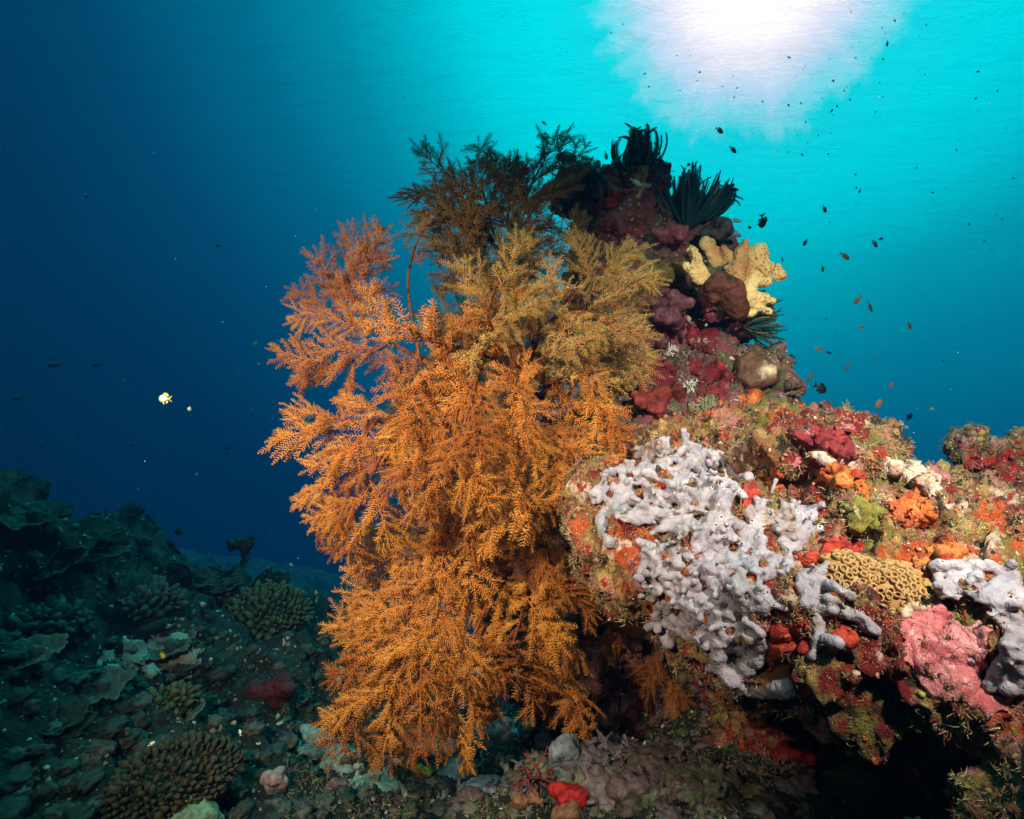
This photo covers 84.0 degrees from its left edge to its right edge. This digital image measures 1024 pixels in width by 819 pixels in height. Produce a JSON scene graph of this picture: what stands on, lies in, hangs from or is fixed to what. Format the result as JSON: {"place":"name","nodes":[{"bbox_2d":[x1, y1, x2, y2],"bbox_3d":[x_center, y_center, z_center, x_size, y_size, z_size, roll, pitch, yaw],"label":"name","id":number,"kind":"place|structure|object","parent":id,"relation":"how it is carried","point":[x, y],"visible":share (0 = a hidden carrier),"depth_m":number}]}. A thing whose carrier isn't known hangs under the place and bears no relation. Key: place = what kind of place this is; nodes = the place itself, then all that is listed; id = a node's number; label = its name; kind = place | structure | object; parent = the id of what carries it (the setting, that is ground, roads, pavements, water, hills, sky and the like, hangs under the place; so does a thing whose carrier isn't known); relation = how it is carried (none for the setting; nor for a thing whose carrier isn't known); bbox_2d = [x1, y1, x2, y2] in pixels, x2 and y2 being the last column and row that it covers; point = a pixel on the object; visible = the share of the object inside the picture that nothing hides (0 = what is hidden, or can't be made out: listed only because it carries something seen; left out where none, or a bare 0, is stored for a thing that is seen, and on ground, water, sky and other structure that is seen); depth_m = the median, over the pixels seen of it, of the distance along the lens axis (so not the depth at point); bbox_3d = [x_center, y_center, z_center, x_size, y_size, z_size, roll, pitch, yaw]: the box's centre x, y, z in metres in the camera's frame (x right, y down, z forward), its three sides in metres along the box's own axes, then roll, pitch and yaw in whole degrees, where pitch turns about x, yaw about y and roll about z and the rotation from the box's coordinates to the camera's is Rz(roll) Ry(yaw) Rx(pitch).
{"place":"outdoors","nodes":[
{"label":"outdoors","id":0,"kind":"place"},
{"bbox_2d":[47,360,65,367],"bbox_3d":[-6.000,-0.598,7.500,0.201,0.108,0.032,-15,0,-35],"label":"fish","id":1,"kind":"object","parent":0,"point":[55,364],"visible":1,"depth_m":7.48},
{"bbox_2d":[159,393,171,404],"bbox_3d":[-0.792,-0.024,1.300,0.036,0.028,0.007,2,0,10],"label":"reef fish","id":2,"kind":"object","parent":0,"point":[163,398],"visible":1,"depth_m":1.30},
{"bbox_2d":[0,469,948,818],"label":"seabed","id":3,"kind":"structure","parent":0,"point":[854,789],"depth_m":1.95},
{"bbox_2d":[3,633,68,671],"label":"plate coral","id":4,"kind":"object","parent":3,"relation":"on","point":[42,648],"visible":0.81,"depth_m":1.44},
{"bbox_2d":[0,499,77,541],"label":"plate coral","id":5,"kind":"object","parent":3,"relation":"on","point":[34,518],"visible":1,"depth_m":1.99},
{"bbox_2d":[7,592,94,641],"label":"knob coral","id":6,"kind":"object","parent":3,"relation":"on","point":[52,613],"visible":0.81,"depth_m":1.85},
{"bbox_2d":[29,547,88,583],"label":"plate coral","id":7,"kind":"object","parent":3,"relation":"on","point":[56,570],"visible":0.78,"depth_m":1.99},
{"bbox_2d":[43,698,96,743],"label":"plate coral","id":8,"kind":"object","parent":3,"relation":"on","point":[76,715],"visible":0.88,"depth_m":1.38},
{"bbox_2d":[59,514,133,573],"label":"plate coral","id":9,"kind":"object","parent":3,"relation":"on","point":[107,539],"visible":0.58,"depth_m":2.16},
{"bbox_2d":[82,666,135,704],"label":"plate coral","id":10,"kind":"object","parent":3,"relation":"on","point":[110,683],"visible":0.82,"depth_m":1.64},
{"bbox_2d":[116,574,168,605],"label":"plate coral","id":11,"kind":"object","parent":3,"relation":"on","point":[136,589],"visible":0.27,"depth_m":2.22},
{"bbox_2d":[96,632,204,678],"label":"coral","id":12,"kind":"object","parent":3,"relation":"on","point":[185,657],"depth_m":1.99},
{"bbox_2d":[120,579,190,626],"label":"knob coral","id":13,"kind":"object","parent":3,"relation":"on","point":[155,603],"visible":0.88,"depth_m":2.15},
{"bbox_2d":[142,627,196,661],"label":"plate coral","id":14,"kind":"object","parent":3,"relation":"on","point":[154,655],"visible":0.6,"depth_m":2.04},
{"bbox_2d":[93,730,247,818],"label":"knob coral","id":15,"kind":"object","parent":3,"relation":"on","point":[167,781],"visible":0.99,"depth_m":1.24},
{"bbox_2d":[147,679,201,715],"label":"knob coral","id":16,"kind":"object","parent":3,"relation":"on","point":[180,695],"visible":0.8,"depth_m":1.64},
{"bbox_2d":[0,621,370,818],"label":"reef rubble","id":17,"kind":"object","parent":3,"relation":"on","point":[84,776],"visible":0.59,"depth_m":1.34},
{"bbox_2d":[0,501,376,818],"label":"reef rubble","id":18,"kind":"object","parent":3,"relation":"on","point":[193,611],"visible":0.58,"depth_m":1.96},
{"bbox_2d":[184,697,205,721],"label":"plate coral","id":19,"kind":"object","parent":3,"relation":"on","point":[194,711],"visible":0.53,"depth_m":1.66},
{"bbox_2d":[167,795,224,818],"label":"sponge ball","id":20,"kind":"object","parent":3,"relation":"on","point":[205,809],"visible":0.81,"depth_m":1.18},
{"bbox_2d":[192,567,219,592],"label":"plate coral","id":21,"kind":"object","parent":3,"relation":"on","point":[203,577],"visible":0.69,"depth_m":2.72},
{"bbox_2d":[208,563,227,573],"bbox_3d":[-2.073,1.130,4.000,0.163,0.088,0.026,8,0,10],"label":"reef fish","id":22,"kind":"object","parent":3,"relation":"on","point":[216,567],"visible":0.81,"depth_m":3.99},
{"bbox_2d":[207,576,242,598],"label":"plate coral","id":23,"kind":"object","parent":3,"relation":"on","point":[223,584],"visible":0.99,"depth_m":2.78},
{"bbox_2d":[226,534,254,561],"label":"soft coral","id":24,"kind":"object","parent":3,"relation":"on","point":[244,546],"visible":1,"depth_m":3.69},
{"bbox_2d":[220,579,315,640],"bbox_3d":[-1.209,1.020,2.764,0.482,0.351,0.471,0,0,0],"label":"knob coral","id":25,"kind":"object","parent":3,"relation":"on","point":[258,608],"visible":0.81,"depth_m":2.68},
{"bbox_2d":[245,671,296,709],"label":"red sponge","id":26,"kind":"object","parent":3,"relation":"on","point":[276,690],"visible":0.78,"depth_m":1.99},
{"bbox_2d":[259,766,288,792],"bbox_3d":[-0.587,0.918,1.401,0.073,0.065,0.048,0,0,0],"label":"pink lump","id":27,"kind":"object","parent":3,"relation":"on","point":[275,779],"visible":1,"depth_m":1.39},
{"bbox_2d":[299,724,336,745],"bbox_3d":[-0.706,1.190,1.996,0.189,0.166,0.093,0,0,0],"label":"white rock","id":28,"kind":"object","parent":3,"relation":"on","point":[308,736],"visible":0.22,"depth_m":1.97},
{"bbox_2d":[295,741,364,775],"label":"sand","id":29,"kind":"structure","parent":3,"relation":"on","point":[344,768],"depth_m":1.80},
{"bbox_2d":[325,777,347,789],"bbox_3d":[-0.458,0.980,1.480,0.069,0.060,0.049,0,0,0],"label":"pink lump","id":30,"kind":"object","parent":3,"relation":"on","point":[333,783],"visible":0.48,"depth_m":1.46},
{"bbox_2d":[348,767,407,797],"bbox_3d":[-0.390,1.054,1.588,0.189,0.105,0.147,0,0,-15],"label":"rock","id":31,"kind":"object","parent":3,"relation":"on","point":[382,780],"visible":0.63,"depth_m":1.59},
{"bbox_2d":[391,728,438,765],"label":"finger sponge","id":32,"kind":"object","parent":3,"relation":"on","point":[394,762],"visible":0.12,"depth_m":1.87},
{"bbox_2d":[412,763,433,778],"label":"yellow sponge","id":33,"kind":"object","parent":3,"relation":"on","point":[426,772],"visible":0.67,"depth_m":1.77},
{"bbox_2d":[427,739,460,757],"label":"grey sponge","id":34,"kind":"object","parent":3,"relation":"on","point":[456,753],"visible":0.15,"depth_m":1.87},
{"bbox_2d":[424,747,487,783],"bbox_3d":[-0.179,1.135,1.822,0.140,0.087,0.211,0,0,-43],"label":"rock","id":35,"kind":"object","parent":3,"relation":"on","point":[450,769],"visible":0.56,"depth_m":1.79},
{"bbox_2d":[308,469,605,780],"bbox_3d":[-0.125,0.508,1.486,0.754,0.712,0.503,0,0,-16],"label":"black coral","id":36,"kind":"object","parent":3,"relation":"on","point":[422,575],"visible":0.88,"depth_m":1.35},
{"bbox_2d":[455,758,523,796],"bbox_3d":[-0.060,0.976,1.478,0.200,0.147,0.176,0,0,0],"label":"rock","id":37,"kind":"object","parent":3,"relation":"on","point":[480,781],"visible":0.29,"depth_m":1.49},
{"bbox_2d":[387,122,597,432],"bbox_3d":[-0.055,-0.376,1.599,0.594,0.900,0.312,0,0,0],"label":"black coral","id":38,"kind":"object","parent":3,"relation":"on","point":[473,216],"visible":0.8,"depth_m":1.58},
{"bbox_2d":[472,716,518,746],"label":"grey sponge","id":39,"kind":"object","parent":3,"relation":"on","point":[504,734],"visible":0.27,"depth_m":2.34},
{"bbox_2d":[495,754,514,769],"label":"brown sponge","id":40,"kind":"object","parent":3,"relation":"on","point":[508,757],"visible":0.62,"depth_m":1.77},
{"bbox_2d":[509,788,544,809],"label":"brown sponge","id":41,"kind":"object","parent":3,"relation":"on","point":[520,801],"visible":0.92,"depth_m":1.20},
{"bbox_2d":[520,721,535,730],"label":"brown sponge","id":42,"kind":"object","parent":3,"relation":"on","point":[531,728],"visible":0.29,"depth_m":2.58},
{"bbox_2d":[512,746,554,795],"bbox_3d":[0.055,0.833,1.249,0.128,0.161,0.078,0,0,-33],"label":"sea fan","id":43,"kind":"object","parent":3,"relation":"on","point":[538,778],"visible":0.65,"depth_m":1.24},
{"bbox_2d":[277,669,800,818],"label":"algae turf","id":44,"kind":"structure","parent":3,"relation":"on","point":[762,771],"depth_m":1.27},
{"bbox_2d":[534,727,559,749],"bbox_3d":[0.152,1.175,2.024,0.144,0.115,0.190,0,0,20],"label":"rock","id":45,"kind":"object","parent":3,"relation":"on","point":[543,739],"visible":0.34,"depth_m":2.00},
{"bbox_2d":[548,732,579,772],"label":"grey sponge","id":46,"kind":"object","parent":3,"relation":"on","point":[565,746],"visible":0.81,"depth_m":1.26},
{"bbox_2d":[551,800,580,818],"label":"brown sponge","id":47,"kind":"object","parent":3,"relation":"on","point":[571,809],"visible":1,"depth_m":1.05},
{"bbox_2d":[548,781,587,808],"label":"red sponge","id":48,"kind":"object","parent":3,"relation":"on","point":[560,793],"visible":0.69,"depth_m":1.12},
{"bbox_2d":[338,671,826,818],"bbox_3d":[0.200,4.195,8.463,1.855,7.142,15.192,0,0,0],"label":"reef rubble","id":49,"kind":"object","parent":3,"relation":"on","point":[803,777],"visible":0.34,"depth_m":1.23},
{"bbox_2d":[561,729,628,771],"bbox_3d":[0.193,0.782,1.287,0.156,0.089,0.162,0,0,15],"label":"finger sponge","id":50,"kind":"object","parent":3,"relation":"on","point":[601,740],"visible":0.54,"depth_m":1.28},
{"bbox_2d":[553,755,646,813],"bbox_3d":[0.193,0.755,1.167,0.170,0.088,0.155,0,0,39],"label":"finger sponge","id":51,"kind":"object","parent":3,"relation":"on","point":[595,782],"visible":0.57,"depth_m":1.15},
{"bbox_2d":[606,768,659,805],"bbox_3d":[0.245,0.771,1.126,0.121,0.098,0.070,0,0,0],"label":"white rock","id":52,"kind":"object","parent":3,"relation":"on","point":[624,783],"visible":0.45,"depth_m":1.11},
{"bbox_2d":[460,159,806,736],"bbox_3d":[0.711,0.285,2.267,1.763,2.348,1.104,0,0,-22],"label":"pinnacle","id":53,"kind":"object","parent":3,"relation":"on","point":[612,222],"visible":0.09,"depth_m":1.94},
{"bbox_2d":[360,262,651,560],"bbox_3d":[-0.010,-0.004,1.721,0.912,0.968,0.460,0,0,0],"label":"black coral","id":54,"kind":"object","parent":53,"relation":"on","point":[491,370],"visible":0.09,"depth_m":1.74},
{"bbox_2d":[569,158,601,177],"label":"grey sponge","id":55,"kind":"object","parent":53,"relation":"on","point":[598,173],"visible":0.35,"depth_m":1.92},
{"bbox_2d":[550,156,621,220],"bbox_3d":[0.238,-0.742,1.920,0.257,0.250,0.191,0,0,21],"label":"feather star","id":56,"kind":"object","parent":53,"relation":"attached to","point":[586,190],"visible":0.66,"depth_m":1.89},
{"bbox_2d":[589,158,637,209],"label":"coral","id":57,"kind":"object","parent":53,"relation":"on","point":[612,171],"visible":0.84,"depth_m":1.89},
{"bbox_2d":[622,156,651,200],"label":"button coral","id":58,"kind":"object","parent":53,"relation":"attached to","point":[641,174],"visible":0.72,"depth_m":1.90},
{"bbox_2d":[610,123,667,171],"bbox_3d":[0.426,-0.882,1.943,0.182,0.180,0.178,0,0,0],"label":"feather star","id":59,"kind":"object","parent":53,"relation":"on","point":[639,143],"visible":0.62,"depth_m":1.91},
{"bbox_2d":[479,153,806,731],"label":"algae turf","id":60,"kind":"structure","parent":53,"relation":"on","point":[737,398],"depth_m":1.92},
{"bbox_2d":[482,170,806,733],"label":"crust crumbs","id":61,"kind":"object","parent":53,"relation":"on","point":[788,385],"visible":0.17,"depth_m":1.92},
{"bbox_2d":[630,381,685,418],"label":"red sponge","id":62,"kind":"object","parent":53,"relation":"on","point":[654,401],"visible":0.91,"depth_m":1.75},
{"bbox_2d":[639,358,679,386],"bbox_3d":[0.477,-0.117,1.866,0.134,0.128,0.114,0,0,-39],"label":"rock crust","id":63,"kind":"object","parent":53,"relation":"attached to","point":[667,371],"visible":0.56,"depth_m":1.85},
{"bbox_2d":[642,306,684,345],"bbox_3d":[0.523,-0.300,1.936,0.158,0.185,0.120,0,0,0],"label":"rock crust","id":64,"kind":"object","parent":53,"relation":"attached to","point":[665,331],"visible":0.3,"depth_m":1.91},
{"bbox_2d":[650,260,687,286],"bbox_3d":[0.555,-0.464,1.945,0.191,0.094,0.075,0,0,-8],"label":"rock crust","id":65,"kind":"object","parent":53,"relation":"on","point":[673,274],"visible":0.73,"depth_m":1.93},
{"bbox_2d":[651,220,688,244],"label":"pink sponge","id":66,"kind":"object","parent":53,"relation":"on","point":[671,232],"visible":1,"depth_m":1.84},
{"bbox_2d":[646,288,695,349],"bbox_3d":[0.505,-0.294,1.840,0.152,0.206,0.116,0,0,0],"label":"purple rock crust","id":67,"kind":"object","parent":53,"relation":"on","point":[670,307],"visible":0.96,"depth_m":1.81},
{"bbox_2d":[683,378,698,392],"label":"lace coral","id":68,"kind":"object","parent":53,"relation":"on","point":[688,384],"visible":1,"depth_m":1.77},
{"bbox_2d":[650,161,733,230],"bbox_3d":[0.599,-0.699,1.880,0.251,0.219,0.266,0,0,33],"label":"feather star","id":69,"kind":"object","parent":53,"relation":"attached to","point":[690,205],"visible":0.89,"depth_m":1.84},
{"bbox_2d":[685,312,719,354],"bbox_3d":[0.636,-0.256,1.898,0.120,0.164,0.143,0,0,19],"label":"rock crust","id":70,"kind":"object","parent":53,"relation":"attached to","point":[711,333],"visible":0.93,"depth_m":1.90},
{"bbox_2d":[688,355,735,400],"bbox_3d":[0.620,-0.097,1.803,0.152,0.161,0.226,0,0,30],"label":"rock crust","id":71,"kind":"object","parent":53,"relation":"attached to","point":[717,370],"visible":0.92,"depth_m":1.84},
{"bbox_2d":[699,216,733,241],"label":"black sponge","id":72,"kind":"object","parent":53,"relation":"on","point":[719,229],"visible":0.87,"depth_m":1.82},
{"bbox_2d":[702,183,743,221],"bbox_3d":[0.715,-0.711,1.932,0.129,0.144,0.097,0,0,33],"label":"feather star","id":73,"kind":"object","parent":53,"relation":"attached to","point":[723,206],"visible":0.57,"depth_m":1.91},
{"bbox_2d":[699,271,750,321],"bbox_3d":[0.666,-0.351,1.761,0.158,0.150,0.098,0,0,0],"label":"dome sponge","id":74,"kind":"object","parent":53,"relation":"on","point":[726,291],"visible":1,"depth_m":1.74},
{"bbox_2d":[682,236,786,317],"bbox_3d":[0.687,-0.419,1.786,0.322,0.268,0.119,0,0,0],"label":"leather coral","id":75,"kind":"object","parent":53,"relation":"on","point":[753,268],"visible":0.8,"depth_m":1.75},
{"bbox_2d":[733,385,766,404],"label":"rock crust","id":76,"kind":"object","parent":53,"relation":"on","point":[757,394],"visible":0.47,"depth_m":1.74},
{"bbox_2d":[735,350,780,389],"bbox_3d":[0.777,-0.121,1.796,0.139,0.134,0.118,0,0,0],"label":"knob rock","id":77,"kind":"object","parent":53,"relation":"on","point":[754,369],"visible":0.97,"depth_m":1.75},
{"bbox_2d":[742,299,787,349],"bbox_3d":[0.809,-0.264,1.806,0.138,0.181,0.177,0,0,0],"label":"feather star","id":78,"kind":"object","parent":53,"relation":"attached to","point":[754,328],"visible":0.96,"depth_m":1.79},
{"bbox_2d":[596,618,699,718],"bbox_3d":[0.428,0.761,1.927,0.386,0.568,0.176,0,0,7],"label":"black coral","id":79,"kind":"object","parent":3,"relation":"on","point":[676,694],"visible":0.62,"depth_m":1.89},
{"bbox_2d":[613,736,711,793],"bbox_3d":[0.301,0.735,1.195,0.212,0.085,0.164,0,0,-36],"label":"finger sponge","id":80,"kind":"object","parent":3,"relation":"on","point":[650,758],"visible":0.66,"depth_m":1.18},
{"bbox_2d":[658,775,703,807],"bbox_3d":[0.307,0.700,1.023,0.094,0.079,0.052,0,0,0],"label":"white rock","id":81,"kind":"object","parent":3,"relation":"on","point":[675,787],"visible":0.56,"depth_m":1.01},
{"bbox_2d":[664,751,744,818],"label":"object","id":82,"kind":"object","parent":3,"relation":"on","point":[709,793],"visible":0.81,"depth_m":1.02},
{"bbox_2d":[557,395,1023,818],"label":"boulder","id":83,"kind":"object","parent":3,"relation":"on","point":[886,715],"visible":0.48,"depth_m":0.88},
{"bbox_2d":[257,210,642,585],"bbox_3d":[-0.101,-0.068,1.397,0.968,0.945,0.476,0,0,-20],"label":"black coral","id":84,"kind":"object","parent":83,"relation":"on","point":[516,444],"visible":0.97,"depth_m":1.30},
{"bbox_2d":[689,397,715,411],"bbox_3d":[0.562,0.021,1.657,0.123,0.124,0.086,0,0,0],"label":"hydroid bush","id":85,"kind":"object","parent":83,"relation":"on","point":[708,405],"visible":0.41,"depth_m":1.66},
{"bbox_2d":[583,428,825,702],"bbox_3d":[0.376,0.262,1.105,0.405,0.440,0.560,0,0,25],"label":"lavender sponge","id":86,"kind":"object","parent":83,"relation":"on","point":[711,528],"visible":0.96,"depth_m":0.92},
{"bbox_2d":[735,481,760,506],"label":"red sponge","id":87,"kind":"object","parent":83,"relation":"on","point":[751,491],"visible":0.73,"depth_m":1.01},
{"bbox_2d":[755,467,791,494],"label":"orange sponge","id":88,"kind":"object","parent":83,"relation":"on","point":[764,479],"visible":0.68,"depth_m":1.12},
{"bbox_2d":[763,615,810,671],"bbox_3d":[0.392,0.340,0.825,0.088,0.108,0.060,0,0,43],"label":"red sponge","id":89,"kind":"object","parent":83,"relation":"on","point":[782,644],"visible":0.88,"depth_m":0.80},
{"bbox_2d":[556,395,1023,818],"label":"algae turf","id":90,"kind":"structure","parent":83,"relation":"on","point":[880,525],"depth_m":0.92},
{"bbox_2d":[557,397,1023,818],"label":"hydroid fringe","id":91,"kind":"object","parent":83,"relation":"on","point":[935,728],"visible":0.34,"depth_m":0.92},
{"bbox_2d":[560,404,1023,818],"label":"crust crumbs","id":92,"kind":"object","parent":83,"relation":"on","point":[921,695],"visible":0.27,"depth_m":0.83},
{"bbox_2d":[788,423,858,459],"bbox_3d":[0.615,0.061,1.082,0.182,0.072,0.100,0,0,-25],"label":"red sponge","id":93,"kind":"object","parent":83,"relation":"on","point":[839,443],"visible":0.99,"depth_m":1.04},
{"bbox_2d":[794,536,864,567],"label":"red sponge","id":94,"kind":"object","parent":83,"relation":"on","point":[807,558],"visible":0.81,"depth_m":0.90},
{"bbox_2d":[808,451,854,467],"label":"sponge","id":95,"kind":"object","parent":83,"relation":"attached to","point":[823,458],"visible":0.91,"depth_m":1.04},
{"bbox_2d":[794,560,881,660],"bbox_3d":[0.438,0.282,0.816,0.086,0.124,0.150,0,0,-12],"label":"lavender sponge","id":96,"kind":"object","parent":83,"relation":"on","point":[805,589],"visible":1,"depth_m":0.78},
{"bbox_2d":[831,622,858,649],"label":"red sponge","id":97,"kind":"object","parent":83,"relation":"on","point":[846,635],"visible":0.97,"depth_m":0.77},
{"bbox_2d":[816,461,875,500],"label":"orange sponge","id":98,"kind":"object","parent":83,"relation":"on","point":[836,470],"visible":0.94,"depth_m":0.99},
{"bbox_2d":[816,548,880,590],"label":"star coral","id":99,"kind":"object","parent":83,"relation":"on","point":[846,566],"visible":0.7,"depth_m":0.81},
{"bbox_2d":[837,494,889,536],"bbox_3d":[0.578,0.173,0.936,0.073,0.068,0.146,0,0,37],"label":"olive mat","id":100,"kind":"object","parent":83,"relation":"on","point":[860,509],"visible":0.99,"depth_m":0.90},
{"bbox_2d":[866,558,933,611],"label":"star coral","id":101,"kind":"object","parent":83,"relation":"on","point":[892,578],"visible":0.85,"depth_m":0.78},
{"bbox_2d":[882,487,937,528],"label":"orange sponge","id":102,"kind":"object","parent":83,"relation":"on","point":[911,506],"visible":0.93,"depth_m":0.92},
{"bbox_2d":[892,595,932,618],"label":"beige crust","id":103,"kind":"object","parent":83,"relation":"on","point":[910,608],"visible":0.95,"depth_m":0.76},
{"bbox_2d":[883,457,943,497],"bbox_3d":[0.747,0.120,1.061,0.092,0.065,0.267,0,0,35],"label":"cream crust","id":104,"kind":"object","parent":83,"relation":"on","point":[918,476],"visible":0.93,"depth_m":1.04},
{"bbox_2d":[911,542,983,568],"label":"orange sponge","id":105,"kind":"object","parent":83,"relation":"on","point":[944,551],"visible":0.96,"depth_m":0.80},
{"bbox_2d":[900,597,1014,722],"bbox_3d":[0.551,0.318,0.724,0.106,0.134,0.105,0,0,0],"label":"pink crust","id":106,"kind":"object","parent":83,"relation":"on","point":[964,677],"visible":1,"depth_m":0.71},
{"bbox_2d":[927,558,1023,696],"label":"lavender sponge","id":107,"kind":"object","parent":83,"relation":"on","point":[1004,676],"visible":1,"depth_m":0.71},
{"bbox_2d":[943,426,1023,486],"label":"rock","id":108,"kind":"object","parent":83,"relation":"on","point":[966,460],"visible":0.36,"depth_m":1.55},
{"bbox_2d":[939,421,1023,484],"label":"algae turf","id":109,"kind":"structure","parent":108,"relation":"on","point":[988,443],"depth_m":1.56},
{"bbox_2d":[941,424,1023,483],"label":"crust crumbs","id":110,"kind":"object","parent":108,"relation":"on","point":[981,434],"visible":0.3,"depth_m":1.55},
{"bbox_2d":[769,740,818,766],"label":"red sponge","id":111,"kind":"object","parent":3,"relation":"on","point":[797,752],"visible":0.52,"depth_m":1.14},
{"bbox_2d":[0,0,1023,604],"label":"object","id":112,"kind":"structure","parent":0,"point":[311,148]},
{"bbox_2d":[439,222,672,430],"bbox_3d":[0.135,-0.211,1.443,0.593,0.545,0.440,0,0,0],"label":"black coral","id":113,"kind":"object","parent":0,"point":[578,345],"visible":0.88,"depth_m":1.39},
{"bbox_2d":[757,213,766,227],"bbox_3d":[0.967,-0.730,2.200,0.043,0.059,0.012,-20,35,0],"label":"reef fish","id":114,"kind":"object","parent":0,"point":[762,221],"visible":1,"depth_m":2.20},
{"bbox_2d":[813,381,826,393],"bbox_3d":[1.082,-0.075,2.000,0.057,0.042,0.011,28,0,-10],"label":"reef fish","id":115,"kind":"object","parent":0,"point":[821,388],"visible":1,"depth_m":2.00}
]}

